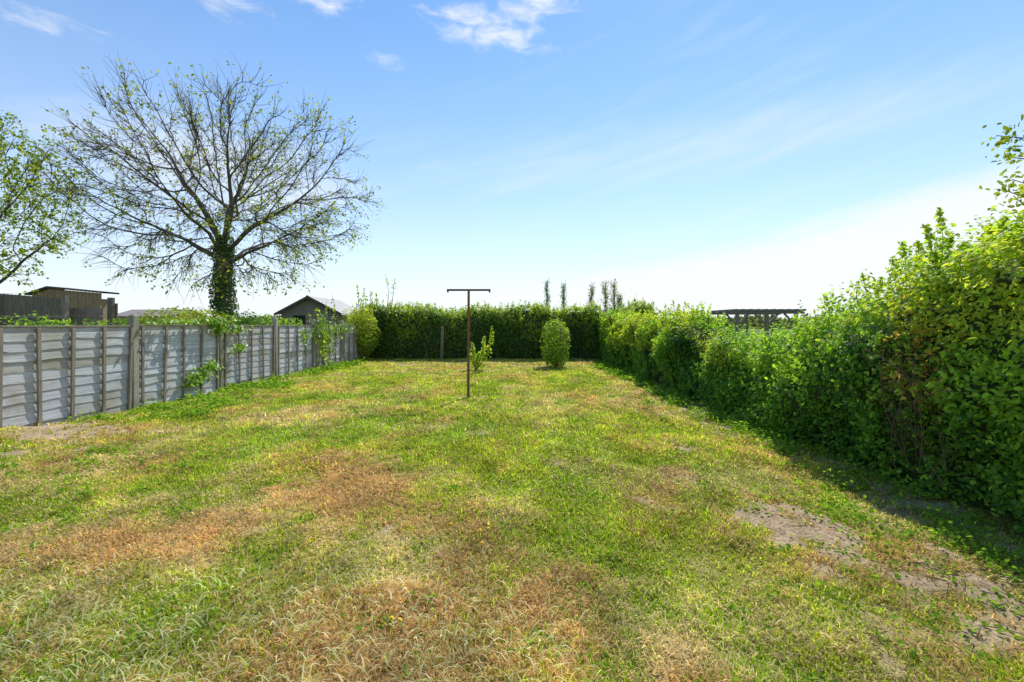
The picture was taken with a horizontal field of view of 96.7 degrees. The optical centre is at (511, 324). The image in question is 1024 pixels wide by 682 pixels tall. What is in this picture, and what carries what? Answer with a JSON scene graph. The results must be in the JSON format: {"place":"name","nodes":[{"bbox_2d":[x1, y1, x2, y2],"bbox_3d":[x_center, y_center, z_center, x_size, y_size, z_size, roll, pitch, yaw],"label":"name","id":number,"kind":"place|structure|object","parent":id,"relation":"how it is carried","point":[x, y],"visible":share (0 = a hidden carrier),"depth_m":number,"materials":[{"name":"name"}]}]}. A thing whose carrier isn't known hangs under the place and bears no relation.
{"place":"outdoors","nodes":[
{"label":"outdoors","id":0,"kind":"place"},
{"bbox_2d":[0,327,1023,681],"bbox_3d":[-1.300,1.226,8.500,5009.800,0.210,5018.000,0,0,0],"label":"ground","id":1,"kind":"structure","parent":0,"point":[820,527],"depth_m":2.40,"materials":[{"name":"green plant"}]},
{"bbox_2d":[0,313,46,327],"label":"neighbour shrub","id":2,"kind":"object","parent":1,"relation":"on","point":[5,317],"visible":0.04,"depth_m":9.53,"materials":[{"name":"green plant"}]},
{"bbox_2d":[13,311,73,325],"bbox_3d":[-9.793,0.511,9.509,1.260,1.598,1.260,0,0,0],"label":"neighbour shrub","id":3,"kind":"object","parent":1,"relation":"on","point":[41,322],"visible":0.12,"depth_m":9.45,"materials":[{"name":"green plant"}]},
{"bbox_2d":[0,110,93,294],"label":"leafy tree","id":4,"kind":"object","parent":1,"relation":"on","point":[8,200],"visible":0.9,"depth_m":15.79,"materials":[{"name":"green plant"}]},
{"bbox_2d":[0,293,102,327],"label":"closeboard fence","id":5,"kind":"object","parent":1,"relation":"on","point":[25,306],"visible":0.31,"depth_m":11.99,"materials":[{"name":"brown wood"}]},
{"bbox_2d":[25,286,118,324],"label":"roof shed","id":6,"kind":"structure","parent":1,"relation":"on","point":[78,298],"depth_m":15.98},
{"bbox_2d":[59,318,121,324],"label":"neighbour shrub","id":7,"kind":"object","parent":1,"relation":"on","point":[99,322],"visible":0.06,"depth_m":10.51,"materials":[{"name":"green plant"}]},
{"bbox_2d":[107,298,117,324],"bbox_3d":[-13.318,0.210,15.085,0.349,2.180,0.310,0,0,0],"label":"timber gate post","id":8,"kind":"object","parent":1,"relation":"on","point":[112,309],"visible":0.48,"depth_m":14.94,"materials":[{"name":"grey wood"}]},
{"bbox_2d":[104,316,160,324],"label":"neighbour shrub","id":9,"kind":"object","parent":1,"relation":"on","point":[124,319],"visible":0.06,"depth_m":10.92,"materials":[{"name":"green plant"}]},
{"bbox_2d":[118,310,206,324],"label":"distant bungalow","id":10,"kind":"object","parent":1,"relation":"on","point":[121,315],"visible":0.27,"depth_m":71.29,"materials":[{"name":"brick"}]},
{"bbox_2d":[139,307,202,325],"bbox_3d":[-8.783,0.453,11.526,1.877,1.752,1.890,0,0,-39],"label":"neighbour shrub","id":11,"kind":"object","parent":1,"relation":"on","point":[163,315],"visible":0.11,"depth_m":11.43,"materials":[{"name":"green plant"}]},
{"bbox_2d":[0,314,364,427],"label":"panel fence","id":12,"kind":"object","parent":1,"relation":"on","point":[55,373],"visible":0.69,"depth_m":6.81,"materials":[{"name":"concrete"}]},
{"bbox_2d":[145,301,360,391],"bbox_3d":[-5.421,0.251,11.641,0.307,1.862,9.233,0,0,2],"label":"climbing ivy","id":13,"kind":"object","parent":12,"relation":"attached to","point":[220,327],"visible":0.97,"depth_m":8.71,"materials":[{"name":"green plant"}]},
{"bbox_2d":[151,305,240,325],"bbox_3d":[-8.679,0.400,12.578,2.511,1.816,2.327,0,0,0],"label":"neighbour shrub","id":14,"kind":"object","parent":1,"relation":"on","point":[195,311],"visible":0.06,"depth_m":12.31,"materials":[{"name":"green plant"}]},
{"bbox_2d":[17,54,382,323],"label":"ash tree","id":15,"kind":"object","parent":1,"relation":"on","point":[222,296],"visible":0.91,"depth_m":15.28,"materials":[{"name":"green plant"}]},
{"bbox_2d":[199,310,244,325],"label":"neighbour shrub","id":16,"kind":"object","parent":1,"relation":"on","point":[232,319],"visible":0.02,"depth_m":13.58,"materials":[{"name":"green plant"}]},
{"bbox_2d":[223,309,263,324],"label":"neighbour shrub","id":17,"kind":"object","parent":1,"relation":"on","point":[249,321],"visible":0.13,"depth_m":13.95,"materials":[{"name":"green plant"}]},
{"bbox_2d":[242,313,281,324],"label":"neighbour shrub","id":18,"kind":"object","parent":1,"relation":"on","point":[264,321],"visible":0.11,"depth_m":14.48,"materials":[{"name":"green plant"}]},
{"bbox_2d":[273,317,302,324],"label":"neighbour shrub","id":19,"kind":"object","parent":1,"relation":"on","point":[285,320],"visible":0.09,"depth_m":15.91,"materials":[{"name":"green plant"}]},
{"bbox_2d":[274,295,356,325],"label":"garden shed","id":20,"kind":"structure","parent":1,"relation":"on","point":[303,308],"depth_m":18.98,"materials":[{"name":"wood"}]},
{"bbox_2d":[293,315,304,324],"bbox_3d":[-8.873,-0.150,18.970,0.500,0.450,0.020,0,0,0],"label":"window","id":21,"kind":"structure","parent":20,"relation":"in","point":[302,317],"depth_m":18.96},
{"bbox_2d":[335,306,355,324],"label":"neighbour shrub","id":22,"kind":"object","parent":1,"relation":"on","point":[346,315],"visible":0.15,"depth_m":19.27,"materials":[{"name":"green plant"}]},
{"bbox_2d":[307,274,395,365],"bbox_3d":[-5.307,-0.261,14.582,1.388,3.059,3.701,0,0,20],"label":"tall shoot shrub","id":23,"kind":"object","parent":1,"relation":"on","point":[322,353],"visible":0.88,"depth_m":13.39,"materials":[{"name":"green plant"}]},
{"bbox_2d":[346,306,381,359],"bbox_3d":[-5.311,0.307,16.300,1.191,2.017,1.204,0,0,0],"label":"corner shrub","id":24,"kind":"object","parent":1,"relation":"on","point":[362,341],"visible":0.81,"depth_m":16.11,"materials":[{"name":"green plant"}]},
{"bbox_2d":[440,326,443,359],"bbox_3d":[-2.533,0.680,16.500,0.124,1.241,0.100,0,0,0],"label":"marker post","id":25,"kind":"object","parent":1,"relation":"on","point":[442,343],"visible":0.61,"depth_m":16.45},
{"bbox_2d":[447,289,490,397],"bbox_3d":[-0.763,0.364,8.019,0.770,1.973,0.048,0,0,0],"label":"washing line post","id":26,"kind":"object","parent":1,"relation":"on","point":[468,341],"visible":0.98,"depth_m":8.00,"materials":[{"name":"metal"}]},
{"bbox_2d":[470,326,494,370],"bbox_3d":[-0.874,0.748,12.772,0.782,1.430,0.496,0,0,0],"label":"leafy sapling","id":27,"kind":"object","parent":1,"relation":"on","point":[477,360],"visible":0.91,"depth_m":12.79,"materials":[{"name":"green plant"}]},
{"bbox_2d":[352,297,658,358],"bbox_3d":[-0.212,0.092,17.504,11.608,2.500,1.895,0,0,0],"label":"boundary hedge","id":28,"kind":"object","parent":1,"relation":"on","point":[412,332],"visible":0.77,"depth_m":17.09,"materials":[{"name":"green plant"}]},
{"bbox_2d":[0,357,1023,681],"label":"weed plants","id":29,"kind":"object","parent":1,"relation":"on","point":[618,371],"visible":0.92,"depth_m":3.23,"materials":[{"name":"green plant"}]},
{"bbox_2d":[274,413,781,621],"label":"dandelion flowers","id":30,"kind":"object","parent":1,"relation":"on","point":[399,619],"visible":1,"depth_m":2.60,"materials":[{"name":"yellow plant"}]},
{"bbox_2d":[542,277,550,311],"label":"poplar tree","id":31,"kind":"object","parent":1,"relation":"on","point":[548,301],"visible":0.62,"depth_m":119.82,"materials":[{"name":"green plant"}]},
{"bbox_2d":[233,314,865,328],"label":"distant tree line","id":32,"kind":"object","parent":1,"relation":"on","point":[754,321],"visible":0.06,"depth_m":134.62,"materials":[{"name":"green plant"}]},
{"bbox_2d":[539,318,569,366],"bbox_3d":[1.314,0.559,13.710,0.976,1.498,0.968,0,0,0],"label":"clipped shrub","id":33,"kind":"object","parent":1,"relation":"on","point":[554,357],"visible":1,"depth_m":13.61,"materials":[{"name":"green plant"}]},
{"bbox_2d":[558,282,566,308],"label":"poplar tree","id":34,"kind":"object","parent":1,"relation":"on","point":[563,288],"visible":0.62,"depth_m":119.78,"materials":[{"name":"green plant"}]},
{"bbox_2d":[587,282,595,310],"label":"poplar tree","id":35,"kind":"object","parent":1,"relation":"on","point":[591,292],"visible":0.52,"depth_m":119.86,"materials":[{"name":"green plant"}]},
{"bbox_2d":[599,279,610,310],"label":"poplar tree","id":36,"kind":"object","parent":1,"relation":"on","point":[605,293],"visible":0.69,"depth_m":117.83,"materials":[{"name":"green plant"}]},
{"bbox_2d":[608,278,617,310],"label":"poplar tree","id":37,"kind":"object","parent":1,"relation":"on","point":[612,299],"visible":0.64,"depth_m":119.82,"materials":[{"name":"green plant"}]},
{"bbox_2d":[616,291,624,309],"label":"poplar tree","id":38,"kind":"object","parent":1,"relation":"on","point":[619,299],"visible":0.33,"depth_m":118.98,"materials":[{"name":"green plant"}]},
{"bbox_2d":[711,309,807,339],"bbox_3d":[15.108,0.200,28.200,4.943,2.201,3.400,0,0,0],"label":"timber pergola","id":39,"kind":"object","parent":1,"relation":"on","point":[766,313],"visible":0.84,"depth_m":26.96,"materials":[{"name":"grey wood"}]},
{"bbox_2d":[597,185,1023,541],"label":"mixed garden hedge","id":40,"kind":"object","parent":1,"relation":"on","point":[802,383],"visible":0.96,"depth_m":3.66,"materials":[{"name":"green plant"}]},
{"bbox_2d":[605,207,1023,341],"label":"hedge shoots","id":41,"kind":"object","parent":40,"relation":"attached to","point":[926,231],"visible":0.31,"depth_m":4.06,"materials":[{"name":"green plant"}]},
{"bbox_2d":[851,316,995,485],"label":"bare hedge twigs","id":42,"kind":"object","parent":40,"relation":"attached to","point":[922,427],"visible":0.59,"depth_m":3.43,"materials":[{"name":"brown plant"}]},
{"bbox_2d":[746,518,1023,670],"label":"fallen twigs","id":43,"kind":"object","parent":1,"relation":"on","point":[918,563],"visible":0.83,"depth_m":2.27,"materials":[{"name":"brown wood"}]},
{"bbox_2d":[979,114,1023,220],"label":"overhanging elder tree","id":44,"kind":"object","parent":1,"relation":"on","point":[1003,140],"visible":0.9,"depth_m":3.11,"materials":[{"name":"green plant"}]},
{"bbox_2d":[0,0,1023,318],"label":"sky","id":45,"kind":"structure","parent":0,"point":[724,154],"materials":[{"name":"blue"}]}
]}

